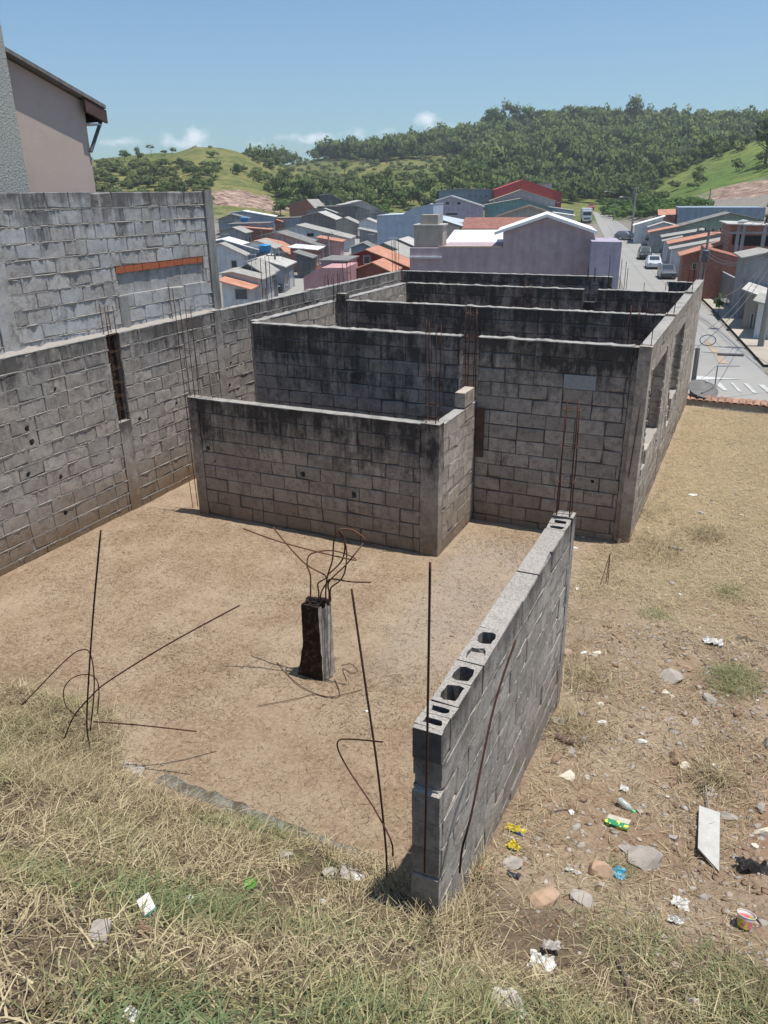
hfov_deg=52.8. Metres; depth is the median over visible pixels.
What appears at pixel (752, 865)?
rag
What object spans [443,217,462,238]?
house
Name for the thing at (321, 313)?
concrete block wall
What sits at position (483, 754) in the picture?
rebar
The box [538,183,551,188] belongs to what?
house
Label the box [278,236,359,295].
road
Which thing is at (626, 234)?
parked car
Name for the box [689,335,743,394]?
service post
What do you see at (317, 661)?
column stump
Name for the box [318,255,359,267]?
house
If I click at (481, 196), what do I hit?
house
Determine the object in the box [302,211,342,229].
house
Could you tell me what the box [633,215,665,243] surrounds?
house
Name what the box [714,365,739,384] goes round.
iron frame
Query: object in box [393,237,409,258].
house
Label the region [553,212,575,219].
house
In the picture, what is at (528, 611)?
concrete block wall
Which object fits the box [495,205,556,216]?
house
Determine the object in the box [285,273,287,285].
door
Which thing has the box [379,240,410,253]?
house
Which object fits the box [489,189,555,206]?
house
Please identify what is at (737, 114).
tree
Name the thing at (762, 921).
pebbles
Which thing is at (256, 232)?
house
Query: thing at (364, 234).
house
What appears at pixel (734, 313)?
power cable
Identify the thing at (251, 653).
soil fibres
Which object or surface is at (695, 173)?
tree
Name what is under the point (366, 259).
window
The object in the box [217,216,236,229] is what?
house
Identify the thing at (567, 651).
brick piece
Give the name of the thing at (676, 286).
concrete block wall
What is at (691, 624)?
straw litter
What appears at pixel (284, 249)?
house
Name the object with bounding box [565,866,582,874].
foil scrap
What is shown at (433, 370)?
starter bars
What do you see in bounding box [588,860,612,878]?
rock
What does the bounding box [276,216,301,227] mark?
house
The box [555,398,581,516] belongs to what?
starter bars
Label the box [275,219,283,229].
house
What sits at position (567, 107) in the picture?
tree
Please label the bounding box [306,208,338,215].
house
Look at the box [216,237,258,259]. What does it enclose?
house
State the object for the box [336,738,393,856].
rebar
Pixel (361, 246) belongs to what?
house
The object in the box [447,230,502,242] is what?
house
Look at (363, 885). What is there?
stick
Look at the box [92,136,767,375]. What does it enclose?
terrain
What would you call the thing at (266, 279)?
starter bars
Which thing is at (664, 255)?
house
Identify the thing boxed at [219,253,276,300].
house
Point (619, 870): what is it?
wrapper
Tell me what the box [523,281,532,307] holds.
starter bars
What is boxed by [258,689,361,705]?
loose wire
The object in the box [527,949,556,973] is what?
plastic sheet
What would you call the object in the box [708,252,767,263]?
power cable
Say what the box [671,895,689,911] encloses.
paper
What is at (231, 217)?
house
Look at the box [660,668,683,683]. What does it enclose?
stone
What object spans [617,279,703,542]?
concrete block wall
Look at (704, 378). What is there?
road marking
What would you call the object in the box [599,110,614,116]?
tree
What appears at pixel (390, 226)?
house
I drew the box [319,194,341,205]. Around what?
house
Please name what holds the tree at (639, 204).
on the terrain at (727, 183)
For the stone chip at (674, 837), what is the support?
on the ground at (250, 731)
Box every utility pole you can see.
[266,253,281,259]
[322,233,332,255]
[604,191,618,219]
[619,185,641,231]
[696,228,721,305]
[738,205,767,346]
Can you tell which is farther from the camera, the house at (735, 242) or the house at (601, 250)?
the house at (735, 242)
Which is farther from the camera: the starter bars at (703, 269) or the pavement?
the pavement
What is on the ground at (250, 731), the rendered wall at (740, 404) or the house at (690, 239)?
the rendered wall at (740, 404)
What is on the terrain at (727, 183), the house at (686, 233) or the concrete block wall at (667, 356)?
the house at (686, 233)
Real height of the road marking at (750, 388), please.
0.001 m
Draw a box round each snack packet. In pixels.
[504,823,526,835]
[505,839,521,852]
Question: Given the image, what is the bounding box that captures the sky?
[0,0,767,164]
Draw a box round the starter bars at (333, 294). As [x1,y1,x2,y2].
[333,272,340,313]
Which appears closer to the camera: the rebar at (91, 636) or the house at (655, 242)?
the rebar at (91, 636)
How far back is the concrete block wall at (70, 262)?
10.94 m
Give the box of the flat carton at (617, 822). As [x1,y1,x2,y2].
[604,814,630,831]
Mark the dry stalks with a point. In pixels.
(50, 749)
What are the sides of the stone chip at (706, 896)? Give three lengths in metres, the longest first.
0.084 x 0.049 x 0.043 m
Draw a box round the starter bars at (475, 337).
[465,303,477,392]
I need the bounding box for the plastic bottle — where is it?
[617,797,635,812]
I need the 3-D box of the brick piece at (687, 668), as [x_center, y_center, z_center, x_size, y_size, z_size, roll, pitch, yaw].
[3.047,1.573,7.766,0.094,0.074,0.073,5,22,33]
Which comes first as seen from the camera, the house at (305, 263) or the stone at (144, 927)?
the stone at (144, 927)
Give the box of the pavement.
[704,299,767,363]
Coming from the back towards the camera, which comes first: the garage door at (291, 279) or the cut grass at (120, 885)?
the garage door at (291, 279)
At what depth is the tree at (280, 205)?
197.16 m
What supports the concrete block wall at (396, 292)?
on the ground at (250, 731)
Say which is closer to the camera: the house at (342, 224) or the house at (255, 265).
the house at (255, 265)
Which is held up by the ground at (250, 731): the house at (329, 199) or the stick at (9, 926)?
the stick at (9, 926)
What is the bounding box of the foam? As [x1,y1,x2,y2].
[619,784,628,791]
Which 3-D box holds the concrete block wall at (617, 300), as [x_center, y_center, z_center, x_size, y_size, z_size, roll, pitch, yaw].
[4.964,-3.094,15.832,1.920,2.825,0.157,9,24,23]
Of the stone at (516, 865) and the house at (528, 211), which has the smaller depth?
the stone at (516, 865)
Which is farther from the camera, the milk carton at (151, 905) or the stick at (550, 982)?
the stick at (550, 982)
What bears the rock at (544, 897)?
on the ground at (250, 731)
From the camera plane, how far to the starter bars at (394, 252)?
19.55 m
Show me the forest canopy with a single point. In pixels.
(558, 149)
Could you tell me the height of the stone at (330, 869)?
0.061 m
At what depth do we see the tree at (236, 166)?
237.10 m
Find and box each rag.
[492,987,531,1019]
[734,856,767,875]
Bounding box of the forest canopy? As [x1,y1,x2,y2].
[245,102,767,205]
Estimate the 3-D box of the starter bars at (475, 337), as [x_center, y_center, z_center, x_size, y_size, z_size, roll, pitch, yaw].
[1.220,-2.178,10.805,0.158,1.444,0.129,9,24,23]
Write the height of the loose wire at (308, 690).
0.024 m
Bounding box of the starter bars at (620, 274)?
[619,262,626,288]
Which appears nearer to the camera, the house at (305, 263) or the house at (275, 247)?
the house at (305, 263)
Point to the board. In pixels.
(708, 841)
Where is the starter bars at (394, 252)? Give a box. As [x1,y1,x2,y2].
[391,239,398,270]
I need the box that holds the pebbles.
[420,439,767,1022]
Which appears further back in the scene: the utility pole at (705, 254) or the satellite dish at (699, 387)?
the utility pole at (705, 254)
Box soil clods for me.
[368,509,767,1023]
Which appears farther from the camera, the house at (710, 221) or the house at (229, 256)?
the house at (710, 221)
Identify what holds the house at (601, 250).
on the terrain at (727, 183)
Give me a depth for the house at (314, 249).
100.42 m
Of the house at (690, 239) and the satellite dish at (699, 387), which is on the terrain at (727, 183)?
the house at (690, 239)
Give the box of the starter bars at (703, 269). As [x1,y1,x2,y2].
[697,260,705,279]
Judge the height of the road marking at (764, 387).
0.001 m
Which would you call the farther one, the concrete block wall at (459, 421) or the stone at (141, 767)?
the concrete block wall at (459, 421)
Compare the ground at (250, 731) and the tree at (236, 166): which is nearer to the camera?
the ground at (250, 731)
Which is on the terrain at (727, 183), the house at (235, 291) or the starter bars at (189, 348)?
the house at (235, 291)
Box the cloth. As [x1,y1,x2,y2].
[541,939,561,950]
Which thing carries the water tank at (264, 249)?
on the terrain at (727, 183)
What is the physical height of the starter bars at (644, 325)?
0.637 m
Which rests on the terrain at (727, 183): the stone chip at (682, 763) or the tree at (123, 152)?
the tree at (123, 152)
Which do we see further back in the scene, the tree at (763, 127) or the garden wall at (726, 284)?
the tree at (763, 127)
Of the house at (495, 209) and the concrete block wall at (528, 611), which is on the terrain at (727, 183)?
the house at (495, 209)
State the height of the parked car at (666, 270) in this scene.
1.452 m
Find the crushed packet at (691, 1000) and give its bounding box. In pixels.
[683,994,702,1015]
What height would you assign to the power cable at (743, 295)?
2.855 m
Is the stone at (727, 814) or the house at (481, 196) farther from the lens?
the house at (481, 196)
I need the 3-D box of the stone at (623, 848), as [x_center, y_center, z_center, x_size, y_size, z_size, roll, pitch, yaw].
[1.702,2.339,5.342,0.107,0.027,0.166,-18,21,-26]
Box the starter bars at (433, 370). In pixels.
[425,319,441,423]
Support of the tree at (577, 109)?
on the terrain at (727, 183)
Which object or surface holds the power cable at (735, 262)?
attached to the utility pole at (705, 254)
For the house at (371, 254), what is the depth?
78.20 m
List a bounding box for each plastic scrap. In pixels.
[353,872,361,881]
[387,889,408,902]
[507,869,521,878]
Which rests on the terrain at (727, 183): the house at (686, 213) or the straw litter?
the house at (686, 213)
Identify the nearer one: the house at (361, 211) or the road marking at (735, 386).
the road marking at (735, 386)
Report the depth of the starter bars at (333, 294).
14.17 m
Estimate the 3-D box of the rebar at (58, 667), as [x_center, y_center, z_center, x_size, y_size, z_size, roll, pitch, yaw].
[-2.557,1.412,6.125,0.618,0.765,0.103,-1,22,-2]
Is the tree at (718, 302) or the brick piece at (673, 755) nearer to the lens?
the brick piece at (673, 755)
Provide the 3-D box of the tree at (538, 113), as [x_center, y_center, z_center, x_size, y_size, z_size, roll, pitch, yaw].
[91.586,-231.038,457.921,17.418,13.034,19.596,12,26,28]
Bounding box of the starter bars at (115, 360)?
[99,304,127,422]
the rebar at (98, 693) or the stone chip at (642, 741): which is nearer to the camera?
the rebar at (98, 693)
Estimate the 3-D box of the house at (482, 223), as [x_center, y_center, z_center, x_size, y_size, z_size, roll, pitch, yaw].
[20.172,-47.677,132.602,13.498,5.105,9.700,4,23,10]
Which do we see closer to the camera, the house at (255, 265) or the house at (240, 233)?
the house at (255, 265)
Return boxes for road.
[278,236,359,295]
[593,212,767,397]
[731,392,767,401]
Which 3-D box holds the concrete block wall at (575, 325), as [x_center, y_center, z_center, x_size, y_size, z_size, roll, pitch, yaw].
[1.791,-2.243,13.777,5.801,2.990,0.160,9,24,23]
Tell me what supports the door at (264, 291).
in the house at (248, 275)
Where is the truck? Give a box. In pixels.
[580,208,592,222]
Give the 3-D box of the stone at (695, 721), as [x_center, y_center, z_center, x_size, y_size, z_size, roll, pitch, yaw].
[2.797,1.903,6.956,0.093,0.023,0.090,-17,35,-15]
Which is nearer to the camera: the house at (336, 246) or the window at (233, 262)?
the window at (233, 262)
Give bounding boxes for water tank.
[240,217,247,221]
[256,244,273,257]
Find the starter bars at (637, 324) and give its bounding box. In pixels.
[627,305,640,344]
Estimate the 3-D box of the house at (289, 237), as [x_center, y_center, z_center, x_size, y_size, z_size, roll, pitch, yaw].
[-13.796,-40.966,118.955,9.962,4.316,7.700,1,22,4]
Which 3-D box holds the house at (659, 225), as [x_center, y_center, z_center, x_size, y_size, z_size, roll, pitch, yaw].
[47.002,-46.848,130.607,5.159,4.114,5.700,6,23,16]
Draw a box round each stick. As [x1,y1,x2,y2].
[0,917,35,935]
[0,925,32,941]
[71,986,78,1021]
[272,925,336,989]
[334,872,366,932]
[351,855,381,910]
[487,978,584,994]
[548,809,578,812]
[617,956,642,1023]
[704,782,709,808]
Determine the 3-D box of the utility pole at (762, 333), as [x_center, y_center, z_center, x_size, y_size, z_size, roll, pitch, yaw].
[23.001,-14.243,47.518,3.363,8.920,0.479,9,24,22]
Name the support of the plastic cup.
on the ground at (250, 731)
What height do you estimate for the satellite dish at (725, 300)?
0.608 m
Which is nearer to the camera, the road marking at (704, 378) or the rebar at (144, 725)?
the rebar at (144, 725)
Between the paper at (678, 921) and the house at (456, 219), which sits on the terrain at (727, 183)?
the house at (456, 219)
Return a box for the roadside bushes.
[328,194,714,217]
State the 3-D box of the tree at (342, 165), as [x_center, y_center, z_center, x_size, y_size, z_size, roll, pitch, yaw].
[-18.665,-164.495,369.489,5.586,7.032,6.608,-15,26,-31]
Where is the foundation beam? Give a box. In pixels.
[155,774,382,865]
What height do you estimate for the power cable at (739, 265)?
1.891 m
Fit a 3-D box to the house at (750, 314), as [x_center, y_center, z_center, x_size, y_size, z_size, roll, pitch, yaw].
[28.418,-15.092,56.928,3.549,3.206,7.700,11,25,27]
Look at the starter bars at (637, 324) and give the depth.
10.68 m
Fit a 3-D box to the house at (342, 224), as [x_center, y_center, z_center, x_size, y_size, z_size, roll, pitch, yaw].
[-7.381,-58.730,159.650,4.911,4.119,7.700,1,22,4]
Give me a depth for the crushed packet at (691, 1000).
4.05 m
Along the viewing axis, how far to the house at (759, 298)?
51.04 m
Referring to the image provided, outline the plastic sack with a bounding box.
[337,863,364,884]
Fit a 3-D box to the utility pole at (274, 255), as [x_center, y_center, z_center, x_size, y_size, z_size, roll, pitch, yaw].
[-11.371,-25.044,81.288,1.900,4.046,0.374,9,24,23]
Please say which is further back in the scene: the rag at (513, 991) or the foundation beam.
the foundation beam
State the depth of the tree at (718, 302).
61.38 m
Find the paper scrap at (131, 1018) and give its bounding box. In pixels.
[122,1005,138,1021]
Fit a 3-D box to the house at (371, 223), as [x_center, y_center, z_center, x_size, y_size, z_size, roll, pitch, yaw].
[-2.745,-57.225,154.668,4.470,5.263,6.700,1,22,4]
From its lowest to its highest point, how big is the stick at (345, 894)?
0.469 m
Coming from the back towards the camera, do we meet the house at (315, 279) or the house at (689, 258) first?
the house at (689, 258)
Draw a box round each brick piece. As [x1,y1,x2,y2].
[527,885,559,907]
[564,648,572,655]
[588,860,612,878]
[670,749,682,764]
[682,665,692,671]
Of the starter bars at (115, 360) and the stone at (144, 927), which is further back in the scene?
the starter bars at (115, 360)
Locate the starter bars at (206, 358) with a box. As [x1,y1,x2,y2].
[191,321,212,397]
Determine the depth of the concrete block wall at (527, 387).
10.63 m
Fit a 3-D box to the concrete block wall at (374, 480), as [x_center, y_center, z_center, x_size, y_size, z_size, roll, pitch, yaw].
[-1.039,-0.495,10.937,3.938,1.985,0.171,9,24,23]
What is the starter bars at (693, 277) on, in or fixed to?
attached to the concrete block wall at (667, 356)
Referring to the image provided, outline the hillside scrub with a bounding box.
[91,135,767,211]
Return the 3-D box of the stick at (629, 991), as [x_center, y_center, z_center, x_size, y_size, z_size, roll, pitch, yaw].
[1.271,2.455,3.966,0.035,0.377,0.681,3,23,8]
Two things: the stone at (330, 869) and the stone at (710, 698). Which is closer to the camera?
the stone at (330, 869)
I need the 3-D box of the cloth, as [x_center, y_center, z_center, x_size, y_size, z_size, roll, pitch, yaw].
[0.936,2.415,4.324,0.116,0.033,0.068,5,20,0]
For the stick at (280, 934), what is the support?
on the ground at (250, 731)
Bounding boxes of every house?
[5,47,107,191]
[216,213,250,233]
[216,237,249,272]
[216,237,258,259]
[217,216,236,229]
[218,221,252,241]
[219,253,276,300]
[219,276,259,307]
[229,206,276,232]
[229,214,273,227]
[240,245,279,296]
[242,222,273,241]
[243,230,282,254]
[243,253,296,292]
[254,237,290,258]
[256,230,326,257]
[273,223,355,251]
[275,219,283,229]
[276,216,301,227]
[287,195,324,216]
[287,235,324,271]
[293,249,317,277]
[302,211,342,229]
[303,262,357,289]
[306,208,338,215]
[316,205,359,219]
[316,235,345,256]
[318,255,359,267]
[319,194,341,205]
[334,216,358,236]
[336,203,375,220]
[344,200,386,218]
[348,233,376,253]
[350,245,409,281]
[356,258,402,278]
[357,219,376,244]
[358,215,376,229]
[376,203,442,244]
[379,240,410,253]
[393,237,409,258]
[396,236,413,246]
[409,214,447,257]
[410,211,597,275]
[435,195,484,218]
[438,188,492,209]
[443,215,463,222]
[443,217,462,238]
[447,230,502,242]
[460,217,528,229]
[484,198,554,216]
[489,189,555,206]
[492,180,561,207]
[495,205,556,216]
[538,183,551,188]
[548,206,574,214]
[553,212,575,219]
[587,238,621,288]
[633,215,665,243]
[647,221,675,245]
[647,224,688,252]
[658,209,676,223]
[660,228,704,259]
[662,235,682,262]
[666,229,721,263]
[668,237,719,276]
[675,206,765,223]
[676,211,764,232]
[677,240,722,281]
[696,245,737,300]
[719,220,767,252]
[730,247,767,317]
[742,282,767,328]
[753,292,767,338]
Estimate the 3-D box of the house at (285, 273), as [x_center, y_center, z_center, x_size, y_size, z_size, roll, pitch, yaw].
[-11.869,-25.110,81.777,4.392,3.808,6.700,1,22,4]
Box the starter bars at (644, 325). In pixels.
[642,303,655,345]
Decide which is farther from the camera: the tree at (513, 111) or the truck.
the tree at (513, 111)
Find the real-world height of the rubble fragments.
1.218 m
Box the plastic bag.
[703,635,723,646]
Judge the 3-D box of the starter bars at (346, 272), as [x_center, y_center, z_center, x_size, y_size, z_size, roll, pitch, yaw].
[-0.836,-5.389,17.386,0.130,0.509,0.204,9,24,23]
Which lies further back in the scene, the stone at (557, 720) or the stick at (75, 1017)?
the stone at (557, 720)
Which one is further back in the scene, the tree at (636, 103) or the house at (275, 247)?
the tree at (636, 103)
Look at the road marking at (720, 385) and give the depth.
39.27 m
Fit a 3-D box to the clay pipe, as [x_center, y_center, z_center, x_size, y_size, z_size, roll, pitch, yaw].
[1.549,1.954,6.638,0.170,0.088,0.064,7,24,19]
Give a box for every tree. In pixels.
[118,149,127,160]
[232,162,240,170]
[271,199,287,215]
[338,160,349,172]
[383,164,393,180]
[481,104,505,121]
[502,97,515,117]
[509,102,520,119]
[518,103,534,121]
[523,109,555,119]
[561,104,575,116]
[571,104,593,113]
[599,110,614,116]
[610,106,623,116]
[610,188,622,196]
[623,93,644,125]
[633,197,647,217]
[645,208,658,217]
[691,170,702,177]
[713,294,726,315]
[721,107,741,117]
[752,112,767,164]
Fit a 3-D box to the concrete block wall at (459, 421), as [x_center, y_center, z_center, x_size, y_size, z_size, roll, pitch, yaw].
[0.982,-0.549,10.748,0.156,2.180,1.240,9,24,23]
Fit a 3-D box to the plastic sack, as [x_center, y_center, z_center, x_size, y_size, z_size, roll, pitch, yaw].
[-0.205,2.300,4.904,0.179,0.046,0.117,15,19,21]
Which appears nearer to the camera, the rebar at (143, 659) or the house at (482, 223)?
the rebar at (143, 659)
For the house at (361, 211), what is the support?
on the terrain at (727, 183)
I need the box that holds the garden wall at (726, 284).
[719,271,734,306]
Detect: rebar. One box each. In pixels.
[22,649,94,729]
[63,674,99,716]
[64,605,239,738]
[86,530,101,748]
[93,721,195,731]
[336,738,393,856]
[351,589,387,876]
[423,562,430,872]
[459,640,516,872]
[628,404,640,476]
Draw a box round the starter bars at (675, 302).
[667,291,677,313]
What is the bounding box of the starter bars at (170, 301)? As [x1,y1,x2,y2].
[168,285,174,318]
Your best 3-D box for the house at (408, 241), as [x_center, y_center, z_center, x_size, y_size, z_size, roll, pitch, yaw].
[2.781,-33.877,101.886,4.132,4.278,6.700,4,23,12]
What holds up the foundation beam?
on the ground at (250, 731)
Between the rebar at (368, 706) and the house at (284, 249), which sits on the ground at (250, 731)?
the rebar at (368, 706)
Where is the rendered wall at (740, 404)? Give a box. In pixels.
[687,394,767,413]
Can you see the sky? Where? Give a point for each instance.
(181, 75)
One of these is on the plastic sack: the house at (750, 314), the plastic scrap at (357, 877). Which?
the plastic scrap at (357, 877)
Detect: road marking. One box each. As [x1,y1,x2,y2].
[696,376,733,379]
[717,382,727,390]
[730,382,741,391]
[744,383,756,392]
[758,384,767,391]
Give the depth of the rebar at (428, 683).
3.76 m
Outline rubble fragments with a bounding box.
[421,584,767,1022]
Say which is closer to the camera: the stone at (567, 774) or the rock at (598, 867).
the rock at (598, 867)
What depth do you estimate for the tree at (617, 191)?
233.94 m
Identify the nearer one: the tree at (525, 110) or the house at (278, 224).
the house at (278, 224)
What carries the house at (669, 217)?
on the terrain at (727, 183)
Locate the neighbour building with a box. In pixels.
[0,23,29,192]
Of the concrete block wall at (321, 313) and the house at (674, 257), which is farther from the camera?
the house at (674, 257)
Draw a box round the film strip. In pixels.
[735,635,758,641]
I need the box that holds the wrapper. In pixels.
[612,866,625,879]
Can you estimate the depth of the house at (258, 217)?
163.28 m
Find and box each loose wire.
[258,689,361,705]
[277,662,339,697]
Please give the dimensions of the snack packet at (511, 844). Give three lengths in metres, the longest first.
0.106 x 0.082 x 0.035 m
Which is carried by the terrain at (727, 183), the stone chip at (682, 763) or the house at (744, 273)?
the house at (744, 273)
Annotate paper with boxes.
[666,915,684,925]
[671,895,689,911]
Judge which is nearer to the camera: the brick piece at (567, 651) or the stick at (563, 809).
the stick at (563, 809)
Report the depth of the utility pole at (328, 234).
118.00 m
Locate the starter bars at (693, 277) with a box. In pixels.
[687,265,695,289]
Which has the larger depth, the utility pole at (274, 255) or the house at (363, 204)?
the house at (363, 204)
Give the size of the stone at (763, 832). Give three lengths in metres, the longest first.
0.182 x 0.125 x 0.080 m
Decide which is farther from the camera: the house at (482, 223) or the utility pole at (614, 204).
the utility pole at (614, 204)
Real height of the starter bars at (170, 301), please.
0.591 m
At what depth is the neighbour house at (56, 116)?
10.87 m
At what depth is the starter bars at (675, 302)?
11.89 m
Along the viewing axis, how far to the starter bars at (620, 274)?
17.92 m
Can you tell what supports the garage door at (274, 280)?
in the house at (255, 265)
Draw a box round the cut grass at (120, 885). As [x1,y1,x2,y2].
[0,673,767,1023]
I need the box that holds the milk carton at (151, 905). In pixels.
[137,892,156,919]
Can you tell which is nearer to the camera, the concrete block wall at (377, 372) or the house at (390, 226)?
the concrete block wall at (377, 372)
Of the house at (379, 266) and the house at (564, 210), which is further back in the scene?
the house at (564, 210)
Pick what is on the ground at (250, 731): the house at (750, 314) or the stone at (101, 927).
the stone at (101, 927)
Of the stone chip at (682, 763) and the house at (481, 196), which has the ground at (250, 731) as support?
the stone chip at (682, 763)
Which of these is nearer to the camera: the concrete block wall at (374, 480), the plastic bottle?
the plastic bottle
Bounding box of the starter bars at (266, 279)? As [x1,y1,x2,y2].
[260,257,271,299]
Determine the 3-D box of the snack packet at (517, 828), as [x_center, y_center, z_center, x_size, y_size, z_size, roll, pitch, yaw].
[0.934,2.247,5.490,0.158,0.047,0.065,15,19,21]
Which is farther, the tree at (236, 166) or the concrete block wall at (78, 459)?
the tree at (236, 166)
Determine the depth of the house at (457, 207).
184.82 m
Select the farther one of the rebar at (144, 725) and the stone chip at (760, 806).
the rebar at (144, 725)
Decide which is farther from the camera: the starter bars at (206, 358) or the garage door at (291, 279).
the garage door at (291, 279)
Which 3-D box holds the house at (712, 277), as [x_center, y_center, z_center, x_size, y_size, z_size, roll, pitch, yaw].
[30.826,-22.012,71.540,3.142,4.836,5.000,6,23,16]
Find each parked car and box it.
[614,230,633,239]
[637,246,651,258]
[645,255,661,267]
[657,264,676,278]
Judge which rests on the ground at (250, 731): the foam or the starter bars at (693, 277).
the foam
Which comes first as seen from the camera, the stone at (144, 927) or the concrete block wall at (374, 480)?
the stone at (144, 927)
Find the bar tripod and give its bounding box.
[600,554,609,584]
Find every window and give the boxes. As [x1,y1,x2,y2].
[231,260,236,267]
[234,288,247,299]
[363,256,370,263]
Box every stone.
[87,919,111,945]
[120,760,145,775]
[136,922,152,934]
[281,850,292,859]
[321,867,336,879]
[501,855,522,871]
[552,717,568,724]
[559,770,574,781]
[570,889,593,907]
[619,844,633,854]
[625,845,662,871]
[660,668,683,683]
[691,718,700,725]
[702,693,717,703]
[720,811,738,820]
[754,827,767,836]
[763,738,767,749]
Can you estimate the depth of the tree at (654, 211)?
158.59 m
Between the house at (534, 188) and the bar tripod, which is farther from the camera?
the house at (534, 188)
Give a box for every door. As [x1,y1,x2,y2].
[263,287,266,298]
[268,282,274,297]
[272,277,277,296]
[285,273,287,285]
[289,270,293,288]
[748,313,754,328]
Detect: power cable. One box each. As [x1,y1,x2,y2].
[642,187,715,227]
[694,270,767,349]
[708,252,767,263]
[708,260,767,328]
[709,253,766,262]
[709,256,767,265]
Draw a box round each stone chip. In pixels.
[638,739,646,743]
[668,834,677,840]
[680,761,690,768]
[699,893,711,900]
[750,843,758,848]
[756,801,764,812]
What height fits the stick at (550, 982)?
0.438 m
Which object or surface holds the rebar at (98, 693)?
on the ground at (250, 731)
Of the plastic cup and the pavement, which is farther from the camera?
the pavement
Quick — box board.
[698,806,719,871]
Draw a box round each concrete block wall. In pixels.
[0,190,221,357]
[0,270,401,576]
[187,395,443,556]
[249,300,336,401]
[252,322,463,420]
[334,282,405,325]
[336,293,664,428]
[402,270,612,302]
[407,282,584,309]
[411,510,575,922]
[439,386,475,550]
[471,335,638,541]
[583,289,684,313]
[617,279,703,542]
[668,281,692,291]
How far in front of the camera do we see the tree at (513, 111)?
456.92 m
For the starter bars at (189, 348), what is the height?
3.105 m
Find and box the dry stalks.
[0,491,758,954]
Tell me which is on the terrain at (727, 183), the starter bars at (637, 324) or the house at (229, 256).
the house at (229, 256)
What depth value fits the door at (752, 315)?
54.68 m
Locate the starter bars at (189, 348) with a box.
[174,299,198,505]
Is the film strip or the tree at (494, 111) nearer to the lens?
the film strip
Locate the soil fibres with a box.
[0,507,638,881]
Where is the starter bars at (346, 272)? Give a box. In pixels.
[342,262,350,279]
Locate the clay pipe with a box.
[554,733,574,746]
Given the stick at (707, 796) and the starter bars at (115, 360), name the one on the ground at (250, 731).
the stick at (707, 796)
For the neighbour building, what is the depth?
10.10 m
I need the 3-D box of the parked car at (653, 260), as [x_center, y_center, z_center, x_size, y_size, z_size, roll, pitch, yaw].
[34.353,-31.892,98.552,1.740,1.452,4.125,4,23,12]
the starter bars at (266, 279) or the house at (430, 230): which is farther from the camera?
the house at (430, 230)
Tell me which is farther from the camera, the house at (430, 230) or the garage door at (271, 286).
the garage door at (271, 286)
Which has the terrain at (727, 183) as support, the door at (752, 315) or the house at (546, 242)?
the house at (546, 242)
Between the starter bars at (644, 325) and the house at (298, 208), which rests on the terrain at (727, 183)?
the house at (298, 208)
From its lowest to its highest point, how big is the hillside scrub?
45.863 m
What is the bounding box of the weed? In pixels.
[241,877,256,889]
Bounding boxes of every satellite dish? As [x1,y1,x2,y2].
[689,379,717,397]
[720,298,729,305]
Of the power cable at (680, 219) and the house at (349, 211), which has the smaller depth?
the power cable at (680, 219)
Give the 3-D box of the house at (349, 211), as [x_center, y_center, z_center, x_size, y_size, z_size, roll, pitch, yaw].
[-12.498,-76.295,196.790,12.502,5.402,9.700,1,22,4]
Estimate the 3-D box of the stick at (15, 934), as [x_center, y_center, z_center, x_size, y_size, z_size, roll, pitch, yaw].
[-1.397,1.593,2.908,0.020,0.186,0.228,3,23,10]
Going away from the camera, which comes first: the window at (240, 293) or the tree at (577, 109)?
the window at (240, 293)
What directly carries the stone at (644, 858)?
on the ground at (250, 731)
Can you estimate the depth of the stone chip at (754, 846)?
5.40 m
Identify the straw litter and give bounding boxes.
[458,406,767,1014]
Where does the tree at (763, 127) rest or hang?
on the terrain at (727, 183)
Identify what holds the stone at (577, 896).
on the ground at (250, 731)
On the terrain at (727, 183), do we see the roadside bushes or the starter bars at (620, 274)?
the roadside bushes
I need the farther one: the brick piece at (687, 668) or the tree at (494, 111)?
the tree at (494, 111)
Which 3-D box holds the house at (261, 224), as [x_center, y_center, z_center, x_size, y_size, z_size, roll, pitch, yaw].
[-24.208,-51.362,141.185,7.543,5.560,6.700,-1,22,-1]
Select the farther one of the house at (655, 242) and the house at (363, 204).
the house at (363, 204)
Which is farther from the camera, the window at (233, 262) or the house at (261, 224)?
the house at (261, 224)
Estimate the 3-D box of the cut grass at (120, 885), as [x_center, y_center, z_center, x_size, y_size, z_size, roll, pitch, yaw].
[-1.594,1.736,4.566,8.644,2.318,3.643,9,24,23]
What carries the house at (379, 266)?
on the terrain at (727, 183)
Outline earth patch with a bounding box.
[705,340,727,363]
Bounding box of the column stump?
[243,527,370,680]
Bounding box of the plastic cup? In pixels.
[737,909,756,929]
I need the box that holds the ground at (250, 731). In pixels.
[0,405,767,1023]
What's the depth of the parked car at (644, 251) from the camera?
108.94 m
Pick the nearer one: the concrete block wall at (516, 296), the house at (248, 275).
the concrete block wall at (516, 296)
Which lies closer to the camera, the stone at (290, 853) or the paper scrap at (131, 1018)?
the paper scrap at (131, 1018)
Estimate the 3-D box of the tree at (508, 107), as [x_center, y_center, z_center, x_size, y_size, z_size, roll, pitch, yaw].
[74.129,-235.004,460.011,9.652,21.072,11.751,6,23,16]
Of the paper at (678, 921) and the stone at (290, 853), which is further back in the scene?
the stone at (290, 853)

